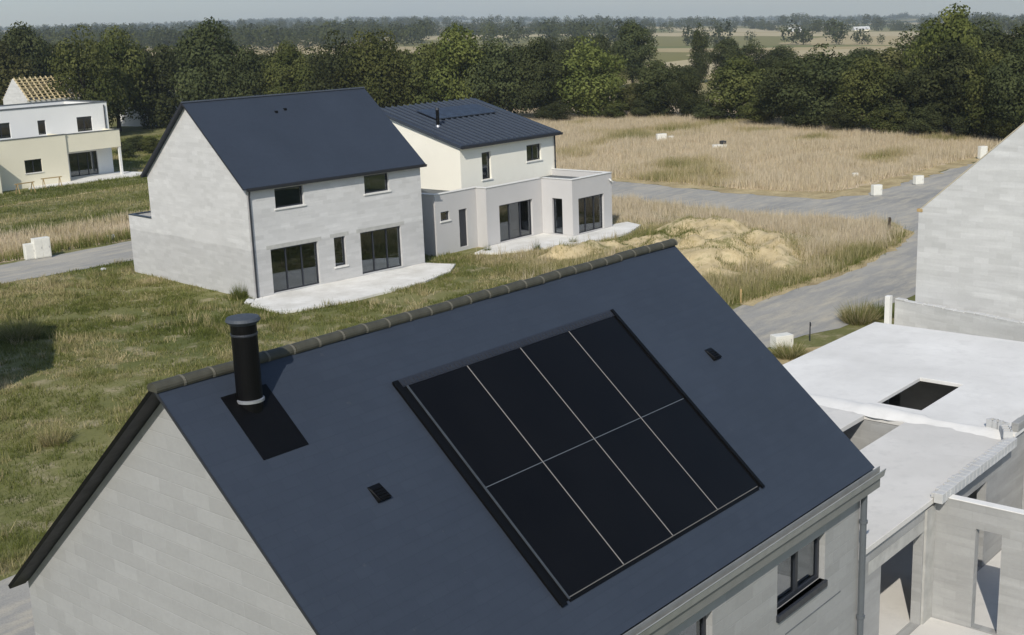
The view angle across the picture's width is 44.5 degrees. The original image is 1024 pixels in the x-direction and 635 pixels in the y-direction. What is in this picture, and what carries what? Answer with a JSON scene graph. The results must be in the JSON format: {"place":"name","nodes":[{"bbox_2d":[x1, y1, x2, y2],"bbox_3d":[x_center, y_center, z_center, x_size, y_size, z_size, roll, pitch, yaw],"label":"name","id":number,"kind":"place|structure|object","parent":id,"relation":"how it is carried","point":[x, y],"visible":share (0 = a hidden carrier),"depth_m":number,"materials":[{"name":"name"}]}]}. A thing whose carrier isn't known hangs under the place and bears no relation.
{"place":"outdoors","nodes":[
{"label":"outdoors","id":0,"kind":"place"},
{"bbox_2d":[0,225,129,262],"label":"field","id":1,"kind":"structure","parent":0,"point":[57,251],"depth_m":75.26,"materials":[{"name":"beige plant"}]},
{"bbox_2d":[0,206,150,261],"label":"grass","id":2,"kind":"structure","parent":1,"relation":"on","point":[74,235],"depth_m":77.69,"materials":[{"name":"beige plant"}]},
{"bbox_2d":[0,134,162,235],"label":"grass","id":3,"kind":"structure","parent":0,"point":[144,157],"depth_m":96.52,"materials":[{"name":"green plant"}]},
{"bbox_2d":[8,238,885,634],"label":"house","id":4,"kind":"structure","parent":0,"point":[650,440],"depth_m":16.40,"materials":[{"name":"tile"}]},
{"bbox_2d":[678,615,705,634],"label":"window","id":5,"kind":"structure","parent":4,"relation":"in","point":[699,627],"depth_m":17.26,"materials":[{"name":"metal"}]},
{"bbox_2d":[777,536,819,607],"bbox_3d":[4.348,3.897,19.289,0.080,0.804,1.514,9,18,40],"label":"window","id":6,"kind":"structure","parent":4,"relation":"in","point":[795,573],"depth_m":19.37,"materials":[{"name":"glass"}]},
{"bbox_2d":[0,162,975,634],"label":"road","id":7,"kind":"structure","parent":0,"point":[796,312],"depth_m":65.54,"materials":[{"name":"grey asphalt"}]},
{"bbox_2d":[22,243,34,260],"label":"utility cabinet","id":8,"kind":"object","parent":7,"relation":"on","point":[28,251],"visible":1,"depth_m":71.38,"materials":[{"name":"white plastic"}]},
{"bbox_2d":[0,17,1019,580],"bbox_3d":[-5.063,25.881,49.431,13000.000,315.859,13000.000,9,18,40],"label":"ground","id":9,"kind":"structure","parent":0,"point":[672,49],"depth_m":52.64,"materials":[{"name":"green plant"}]},
{"bbox_2d":[0,38,42,104],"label":"broadleaf tree","id":10,"kind":"object","parent":9,"relation":"on","point":[10,69],"visible":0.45,"depth_m":157.32,"materials":[{"name":"green plant"}]},
{"bbox_2d":[0,310,47,342],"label":"grass clump","id":11,"kind":"object","parent":9,"relation":"on","point":[18,330],"visible":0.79,"depth_m":52.77,"materials":[{"name":"green plant"}]},
{"bbox_2d":[1,20,55,95],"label":"broadleaf tree","id":12,"kind":"object","parent":9,"relation":"on","point":[19,39],"visible":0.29,"depth_m":167.49,"materials":[{"name":"green plant"}]},
{"bbox_2d":[31,236,51,259],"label":"utility cabinet","id":13,"kind":"object","parent":9,"relation":"on","point":[42,247],"visible":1,"depth_m":71.74,"materials":[{"name":"white plastic"}]},
{"bbox_2d":[2,74,82,104],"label":"house","id":14,"kind":"structure","parent":9,"relation":"on","point":[15,93],"depth_m":148.26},
{"bbox_2d":[33,419,73,446],"bbox_3d":[-14.406,3.533,39.248,1.469,0.904,1.456,-4,14,-6],"label":"grass clump","id":15,"kind":"object","parent":9,"relation":"on","point":[64,437],"visible":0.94,"depth_m":39.12,"materials":[{"name":"green"}]},
{"bbox_2d":[0,100,123,193],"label":"house","id":16,"kind":"structure","parent":9,"relation":"on","point":[66,140],"depth_m":108.40,"materials":[{"name":"paint"}]},
{"bbox_2d":[38,24,131,128],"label":"broadleaf tree","id":17,"kind":"object","parent":9,"relation":"on","point":[99,87],"visible":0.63,"depth_m":149.62,"materials":[{"name":"green plant"}]},
{"bbox_2d":[28,171,141,188],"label":"terrace","id":18,"kind":"structure","parent":9,"relation":"on","point":[84,179],"depth_m":110.34,"materials":[{"name":"concrete"}]},
{"bbox_2d":[79,25,156,130],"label":"broadleaf tree","id":19,"kind":"object","parent":9,"relation":"on","point":[122,63],"visible":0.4,"depth_m":159.76,"materials":[{"name":"green plant"}]},
{"bbox_2d":[113,142,136,158],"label":"bush","id":20,"kind":"object","parent":9,"relation":"on","point":[128,150],"visible":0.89,"depth_m":126.53,"materials":[{"name":"green plant"}]},
{"bbox_2d":[122,135,145,150],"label":"bush","id":21,"kind":"object","parent":9,"relation":"on","point":[135,140],"visible":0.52,"depth_m":133.19,"materials":[{"name":"green plant"}]},
{"bbox_2d":[138,136,159,152],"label":"bush","id":22,"kind":"object","parent":9,"relation":"on","point":[149,143],"visible":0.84,"depth_m":130.57,"materials":[{"name":"green plant"}]},
{"bbox_2d":[120,83,182,125],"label":"house","id":23,"kind":"structure","parent":9,"relation":"on","point":[129,122],"depth_m":169.90,"materials":[{"name":"metal"}]},
{"bbox_2d":[121,41,185,128],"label":"broadleaf tree","id":24,"kind":"object","parent":9,"relation":"on","point":[156,112],"visible":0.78,"depth_m":163.34,"materials":[{"name":"green plant"}]},
{"bbox_2d":[153,43,209,76],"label":"broadleaf tree","id":25,"kind":"object","parent":9,"relation":"on","point":[177,62],"visible":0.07,"depth_m":186.32,"materials":[{"name":"green plant"}]},
{"bbox_2d":[168,16,243,103],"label":"broadleaf tree","id":26,"kind":"object","parent":9,"relation":"on","point":[205,52],"visible":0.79,"depth_m":157.58,"materials":[{"name":"green plant"}]},
{"bbox_2d":[228,283,248,299],"bbox_3d":[-12.871,-1.407,59.237,1.209,1.072,1.189,-5,14,-10],"label":"grass clump","id":27,"kind":"object","parent":9,"relation":"on","point":[241,294],"visible":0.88,"depth_m":59.11,"materials":[{"name":"green plant"}]},
{"bbox_2d":[128,87,426,298],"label":"house","id":28,"kind":"structure","parent":9,"relation":"on","point":[259,196],"depth_m":61.77,"materials":[{"name":"concrete"}]},
{"bbox_2d":[270,184,306,209],"bbox_3d":[-10.597,-5.792,59.365,2.070,1.195,0.260,-15,18,-42],"label":"window","id":29,"kind":"structure","parent":28,"relation":"in","point":[291,205],"depth_m":59.51,"materials":[{"name":"metal"}]},
{"bbox_2d":[266,237,320,292],"bbox_3d":[-10.446,-2.536,60.208,3.160,2.307,0.203,-15,18,-42],"label":"window","id":30,"kind":"structure","parent":28,"relation":"in","point":[313,240],"depth_m":60.21,"materials":[{"name":"glass"}]},
{"bbox_2d":[330,231,348,268],"bbox_3d":[-8.532,-3.339,61.915,1.140,1.725,0.260,-15,18,-42],"label":"window","id":31,"kind":"structure","parent":28,"relation":"in","point":[338,235],"depth_m":61.99,"materials":[{"name":"metal"}]},
{"bbox_2d":[364,172,390,195],"bbox_3d":[-6.861,-6.819,62.923,2.010,1.175,0.310,-15,18,-42],"label":"window","id":32,"kind":"structure","parent":28,"relation":"in","point":[366,177],"depth_m":62.82,"materials":[{"name":"metal"}]},
{"bbox_2d":[356,221,403,273],"bbox_3d":[-6.689,-3.557,63.759,3.070,2.317,0.203,-15,18,-42],"label":"window","id":33,"kind":"structure","parent":28,"relation":"in","point":[394,260],"depth_m":64.31,"materials":[{"name":"glass"}]},
{"bbox_2d":[251,263,455,313],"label":"terrace","id":34,"kind":"structure","parent":9,"relation":"on","point":[365,286],"depth_m":60.02,"materials":[{"name":"concrete"}]},
{"bbox_2d":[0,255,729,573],"bbox_3d":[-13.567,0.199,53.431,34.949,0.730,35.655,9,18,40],"label":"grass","id":35,"kind":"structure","parent":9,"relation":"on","point":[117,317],"depth_m":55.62,"materials":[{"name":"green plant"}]},
{"bbox_2d":[380,97,612,255],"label":"house","id":36,"kind":"structure","parent":9,"relation":"on","point":[490,174],"depth_m":72.28,"materials":[{"name":"paint"}]},
{"bbox_2d":[459,209,466,246],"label":"door","id":37,"kind":"structure","parent":36,"relation":"in","point":[462,214],"depth_m":69.40,"materials":[{"name":"metal"}]},
{"bbox_2d":[482,152,492,180],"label":"window","id":38,"kind":"structure","parent":36,"relation":"in","point":[485,156],"depth_m":72.29,"materials":[{"name":"glass"}]},
{"bbox_2d":[499,199,531,241],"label":"window","id":39,"kind":"structure","parent":36,"relation":"in","point":[515,218],"depth_m":71.69,"materials":[{"name":"glass"}]},
{"bbox_2d":[526,144,542,162],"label":"window","id":40,"kind":"structure","parent":36,"relation":"in","point":[533,153],"depth_m":75.32,"materials":[{"name":"glass"}]},
{"bbox_2d":[553,198,562,233],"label":"window","id":41,"kind":"structure","parent":36,"relation":"in","point":[558,217],"depth_m":72.68,"materials":[{"name":"glass"}]},
{"bbox_2d":[578,194,601,232],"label":"window","id":42,"kind":"structure","parent":36,"relation":"in","point":[590,208],"depth_m":73.27,"materials":[{"name":"glass"}]},
{"bbox_2d":[0,12,1023,55],"bbox_3d":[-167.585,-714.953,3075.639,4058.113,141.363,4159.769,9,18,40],"label":"distant hedgerows","id":43,"kind":"object","parent":9,"relation":"on","point":[266,33],"visible":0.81,"depth_m":849.47,"materials":[{"name":"green plant"}]},
{"bbox_2d":[475,222,640,254],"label":"terrace","id":44,"kind":"structure","parent":9,"relation":"on","point":[546,239],"depth_m":71.23,"materials":[{"name":"concrete"}]},
{"bbox_2d":[555,35,589,58],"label":"broadleaf tree","id":45,"kind":"object","parent":9,"relation":"on","point":[567,45],"visible":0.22,"depth_m":250.86,"materials":[{"name":"green plant"}]},
{"bbox_2d":[583,34,612,68],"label":"broadleaf tree","id":46,"kind":"object","parent":9,"relation":"on","point":[604,44],"visible":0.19,"depth_m":234.34,"materials":[{"name":"green plant"}]},
{"bbox_2d":[610,19,660,87],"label":"broadleaf tree","id":47,"kind":"object","parent":9,"relation":"on","point":[632,47],"visible":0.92,"depth_m":208.76,"materials":[{"name":"green plant"}]},
{"bbox_2d":[537,217,804,278],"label":"dirt mound","id":48,"kind":"structure","parent":9,"relation":"on","point":[699,256],"depth_m":65.50,"materials":[{"name":"soil"}]},
{"bbox_2d":[465,191,914,305],"bbox_3d":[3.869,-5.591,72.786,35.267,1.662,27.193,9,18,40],"label":"grass","id":49,"kind":"structure","parent":9,"relation":"on","point":[791,224],"depth_m":67.96,"materials":[{"name":"beige plant"}]},
{"bbox_2d":[688,22,713,82],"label":"broadleaf tree","id":50,"kind":"object","parent":9,"relation":"on","point":[698,56],"visible":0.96,"depth_m":217.90,"materials":[{"name":"green plant"}]},
{"bbox_2d":[710,37,745,72],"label":"broadleaf tree","id":51,"kind":"object","parent":9,"relation":"on","point":[726,48],"visible":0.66,"depth_m":218.72,"materials":[{"name":"green plant"}]},
{"bbox_2d":[739,38,769,64],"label":"broadleaf tree","id":52,"kind":"object","parent":9,"relation":"on","point":[749,48],"visible":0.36,"depth_m":227.13,"materials":[{"name":"green plant"}]},
{"bbox_2d":[758,44,800,63],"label":"broadleaf tree","id":53,"kind":"object","parent":9,"relation":"on","point":[785,51],"visible":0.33,"depth_m":229.06,"materials":[{"name":"green plant"}]},
{"bbox_2d":[770,332,793,349],"bbox_3d":[10.127,0.916,46.964,0.750,0.570,0.480,-7,14,-20],"label":"utility cabinet","id":54,"kind":"object","parent":9,"relation":"on","point":[786,337],"visible":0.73,"depth_m":46.78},
{"bbox_2d":[612,157,978,198],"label":"verge","id":55,"kind":"structure","parent":9,"relation":"on","point":[884,183],"depth_m":89.05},
{"bbox_2d":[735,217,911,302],"bbox_3d":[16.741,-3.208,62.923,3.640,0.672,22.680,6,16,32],"label":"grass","id":56,"kind":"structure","parent":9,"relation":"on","point":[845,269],"depth_m":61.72,"materials":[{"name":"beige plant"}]},
{"bbox_2d":[833,47,876,63],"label":"broadleaf tree","id":57,"kind":"object","parent":9,"relation":"on","point":[862,50],"visible":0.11,"depth_m":182.16,"materials":[{"name":"green plant"}]},
{"bbox_2d":[832,296,884,324],"bbox_3d":[13.960,-0.384,50.358,2.297,1.229,2.297,-2,13,1],"label":"grass clump","id":58,"kind":"object","parent":9,"relation":"on","point":[857,316],"visible":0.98,"depth_m":50.16,"materials":[{"name":"green"}]},
{"bbox_2d":[858,298,894,319],"bbox_3d":[14.914,-0.453,51.103,2.052,0.944,1.959,-4,14,-6],"label":"grass clump","id":59,"kind":"object","parent":9,"relation":"on","point":[881,307],"visible":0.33,"depth_m":51.09,"materials":[{"name":"green"}]},
{"bbox_2d":[0,0,1023,28],"label":"sky","id":60,"kind":"structure","parent":0,"point":[33,12],"materials":[{"name":"grey"}]},
{"bbox_2d":[506,97,1002,192],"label":"field","id":61,"kind":"structure","parent":0,"point":[874,182],"depth_m":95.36,"materials":[{"name":"beige plant"}]},
{"bbox_2d":[218,45,271,97],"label":"broadleaf tree","id":62,"kind":"object","parent":61,"relation":"on","point":[248,77],"visible":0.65,"depth_m":156.52,"materials":[{"name":"green plant"}]},
{"bbox_2d":[259,39,321,94],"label":"broadleaf tree","id":63,"kind":"object","parent":61,"relation":"on","point":[288,69],"visible":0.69,"depth_m":154.28,"materials":[{"name":"green plant"}]},
{"bbox_2d":[297,30,366,91],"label":"broadleaf tree","id":64,"kind":"object","parent":61,"relation":"on","point":[325,82],"visible":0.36,"depth_m":153.90,"materials":[{"name":"green plant"}]},
{"bbox_2d":[335,28,419,107],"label":"broadleaf tree","id":65,"kind":"object","parent":61,"relation":"on","point":[384,78],"visible":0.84,"depth_m":151.43,"materials":[{"name":"green plant"}]},
{"bbox_2d":[393,41,449,106],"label":"broadleaf tree","id":66,"kind":"object","parent":61,"relation":"on","point":[415,60],"visible":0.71,"depth_m":152.00,"materials":[{"name":"green plant"}]},
{"bbox_2d":[422,22,505,103],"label":"broadleaf tree","id":67,"kind":"object","parent":61,"relation":"on","point":[458,54],"visible":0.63,"depth_m":151.72,"materials":[{"name":"green plant"}]},
{"bbox_2d":[458,37,534,113],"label":"broadleaf tree","id":68,"kind":"object","parent":61,"relation":"on","point":[499,60],"visible":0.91,"depth_m":151.30,"materials":[{"name":"green plant"}]},
{"bbox_2d":[504,37,572,114],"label":"broadleaf tree","id":69,"kind":"object","parent":61,"relation":"on","point":[541,62],"visible":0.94,"depth_m":150.63,"materials":[{"name":"green plant"}]},
{"bbox_2d":[530,102,573,121],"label":"bush","id":70,"kind":"object","parent":61,"relation":"on","point":[552,111],"visible":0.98,"depth_m":149.01,"materials":[{"name":"green plant"}]},
{"bbox_2d":[549,34,629,117],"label":"broadleaf tree","id":71,"kind":"object","parent":61,"relation":"on","point":[589,97],"visible":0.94,"depth_m":150.19,"materials":[{"name":"green plant"}]},
{"bbox_2d":[596,99,628,117],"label":"bush","id":72,"kind":"object","parent":61,"relation":"on","point":[614,110],"visible":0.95,"depth_m":149.77,"materials":[{"name":"green plant"}]},
{"bbox_2d":[613,82,641,111],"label":"broadleaf tree","id":73,"kind":"object","parent":61,"relation":"on","point":[630,96],"visible":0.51,"depth_m":152.98,"materials":[{"name":"green plant"}]},
{"bbox_2d":[628,96,658,116],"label":"bush","id":74,"kind":"object","parent":61,"relation":"on","point":[640,106],"visible":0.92,"depth_m":148.96,"materials":[{"name":"green plant"}]},
{"bbox_2d":[632,57,682,116],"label":"broadleaf tree","id":75,"kind":"object","parent":61,"relation":"on","point":[654,79],"visible":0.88,"depth_m":148.56,"materials":[{"name":"green plant"}]},
{"bbox_2d":[666,69,708,117],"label":"broadleaf tree","id":76,"kind":"object","parent":61,"relation":"on","point":[687,96],"visible":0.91,"depth_m":145.32,"materials":[{"name":"green plant"}]},
{"bbox_2d":[691,100,727,120],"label":"bush","id":77,"kind":"object","parent":61,"relation":"on","point":[704,109],"visible":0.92,"depth_m":140.96,"materials":[{"name":"green plant"}]},
{"bbox_2d":[702,54,769,119],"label":"broadleaf tree","id":78,"kind":"object","parent":61,"relation":"on","point":[737,82],"visible":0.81,"depth_m":139.96,"materials":[{"name":"green plant"}]},
{"bbox_2d":[736,96,775,122],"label":"bush","id":79,"kind":"object","parent":61,"relation":"on","point":[751,111],"visible":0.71,"depth_m":134.87,"materials":[{"name":"green plant"}]},
{"bbox_2d":[747,56,801,98],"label":"broadleaf tree","id":80,"kind":"object","parent":61,"relation":"on","point":[766,64],"visible":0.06,"depth_m":154.11,"materials":[{"name":"green plant"}]},
{"bbox_2d":[750,56,812,124],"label":"broadleaf tree","id":81,"kind":"object","parent":61,"relation":"on","point":[776,74],"visible":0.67,"depth_m":130.70,"materials":[{"name":"green plant"}]},
{"bbox_2d":[764,52,835,79],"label":"broadleaf tree","id":82,"kind":"object","parent":61,"relation":"on","point":[798,57],"visible":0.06,"depth_m":169.17,"materials":[{"name":"green plant"}]},
{"bbox_2d":[782,101,820,128],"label":"bush","id":83,"kind":"object","parent":61,"relation":"on","point":[795,121],"visible":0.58,"depth_m":128.99,"materials":[{"name":"green plant"}]},
{"bbox_2d":[771,43,855,129],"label":"broadleaf tree","id":84,"kind":"object","parent":61,"relation":"on","point":[820,99],"visible":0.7,"depth_m":127.25,"materials":[{"name":"green plant"}]},
{"bbox_2d":[823,102,868,130],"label":"bush","id":85,"kind":"object","parent":61,"relation":"on","point":[833,114],"visible":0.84,"depth_m":124.25,"materials":[{"name":"green plant"}]},
{"bbox_2d":[829,54,909,130],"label":"broadleaf tree","id":86,"kind":"object","parent":61,"relation":"on","point":[864,85],"visible":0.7,"depth_m":122.18,"materials":[{"name":"green plant"}]},
{"bbox_2d":[861,105,907,134],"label":"bush","id":87,"kind":"object","parent":61,"relation":"on","point":[879,123],"visible":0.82,"depth_m":120.21,"materials":[{"name":"green plant"}]},
{"bbox_2d":[869,47,919,96],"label":"broadleaf tree","id":88,"kind":"object","parent":61,"relation":"on","point":[893,58],"visible":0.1,"depth_m":145.50,"materials":[{"name":"green plant"}]},
{"bbox_2d":[883,24,926,66],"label":"broadleaf tree","id":89,"kind":"object","parent":61,"relation":"on","point":[902,38],"visible":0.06,"depth_m":157.44,"materials":[{"name":"green plant"}]},
{"bbox_2d":[872,64,945,133],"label":"broadleaf tree","id":90,"kind":"object","parent":61,"relation":"on","point":[894,101],"visible":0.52,"depth_m":119.79,"materials":[{"name":"green plant"}]},
{"bbox_2d":[904,101,951,134],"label":"bush","id":91,"kind":"object","parent":61,"relation":"on","point":[919,125],"visible":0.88,"depth_m":116.85,"materials":[{"name":"green plant"}]},
{"bbox_2d":[899,1,987,90],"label":"broadleaf tree","id":92,"kind":"object","parent":61,"relation":"on","point":[956,26],"visible":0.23,"depth_m":130.02,"materials":[{"name":"green plant"}]},
{"bbox_2d":[905,37,983,133],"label":"broadleaf tree","id":93,"kind":"object","parent":61,"relation":"on","point":[951,61],"visible":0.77,"depth_m":115.98,"materials":[{"name":"green plant"}]},
{"bbox_2d":[946,108,985,138],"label":"bush","id":94,"kind":"object","parent":61,"relation":"on","point":[959,122],"visible":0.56,"depth_m":114.48,"materials":[{"name":"green plant"}]},
{"bbox_2d":[955,46,1012,138],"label":"broadleaf tree","id":95,"kind":"object","parent":61,"relation":"on","point":[977,90],"visible":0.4,"depth_m":112.14,"materials":[{"name":"green plant"}]},
{"bbox_2d":[967,18,1006,59],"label":"broadleaf tree","id":96,"kind":"object","parent":61,"relation":"on","point":[982,33],"visible":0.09,"depth_m":136.59,"materials":[{"name":"green plant"}]},
{"bbox_2d":[978,24,1023,56],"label":"broadleaf tree","id":97,"kind":"object","parent":61,"relation":"on","point":[1006,41],"visible":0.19,"depth_m":134.71,"materials":[{"name":"green plant"}]},
{"bbox_2d":[980,35,1023,130],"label":"broadleaf tree","id":98,"kind":"object","parent":61,"relation":"on","point":[1008,86],"visible":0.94,"depth_m":107.21,"materials":[{"name":"green plant"}]},
{"bbox_2d":[982,106,1021,138],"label":"bush","id":99,"kind":"object","parent":61,"relation":"on","point":[1000,128],"visible":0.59,"depth_m":110.04,"materials":[{"name":"green plant"}]},
{"bbox_2d":[778,346,821,364],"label":"yard","id":100,"kind":"structure","parent":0,"point":[782,361],"depth_m":45.68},
{"bbox_2d":[766,339,814,360],"bbox_3d":[10.210,1.092,45.922,2.053,0.708,1.962,-4,14,-6],"label":"grass clump","id":101,"kind":"object","parent":100,"relation":"on","point":[784,351],"visible":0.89,"depth_m":45.82,"materials":[{"name":"green"}]},
{"bbox_2d":[884,295,1023,341],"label":"wall","id":102,"kind":"structure","parent":100,"relation":"on","point":[909,313],"depth_m":42.46,"materials":[{"name":"white paint"}]},
{"bbox_2d":[783,322,1023,634],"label":"house","id":103,"kind":"structure","parent":0,"point":[945,534],"depth_m":27.95,"materials":[{"name":"white concrete"}]},
{"bbox_2d":[986,417,1009,429],"bbox_3d":[11.148,2.466,28.736,0.200,0.200,0.500,-9,15,-27],"label":"concrete block","id":104,"kind":"object","parent":103,"relation":"on","point":[993,423],"depth_m":28.73,"materials":[{"name":"grey concrete"}]},
{"bbox_2d":[1000,425,1012,438],"bbox_3d":[11.151,2.593,28.249,0.200,0.200,0.500,1,14,12],"label":"concrete block","id":105,"kind":"object","parent":103,"relation":"on","point":[1006,431],"depth_m":28.14,"materials":[{"name":"white concrete"}]},
{"bbox_2d":[915,123,1023,320],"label":"house","id":106,"kind":"structure","parent":0,"point":[970,249],"depth_m":42.22,"materials":[{"name":"white brick"}]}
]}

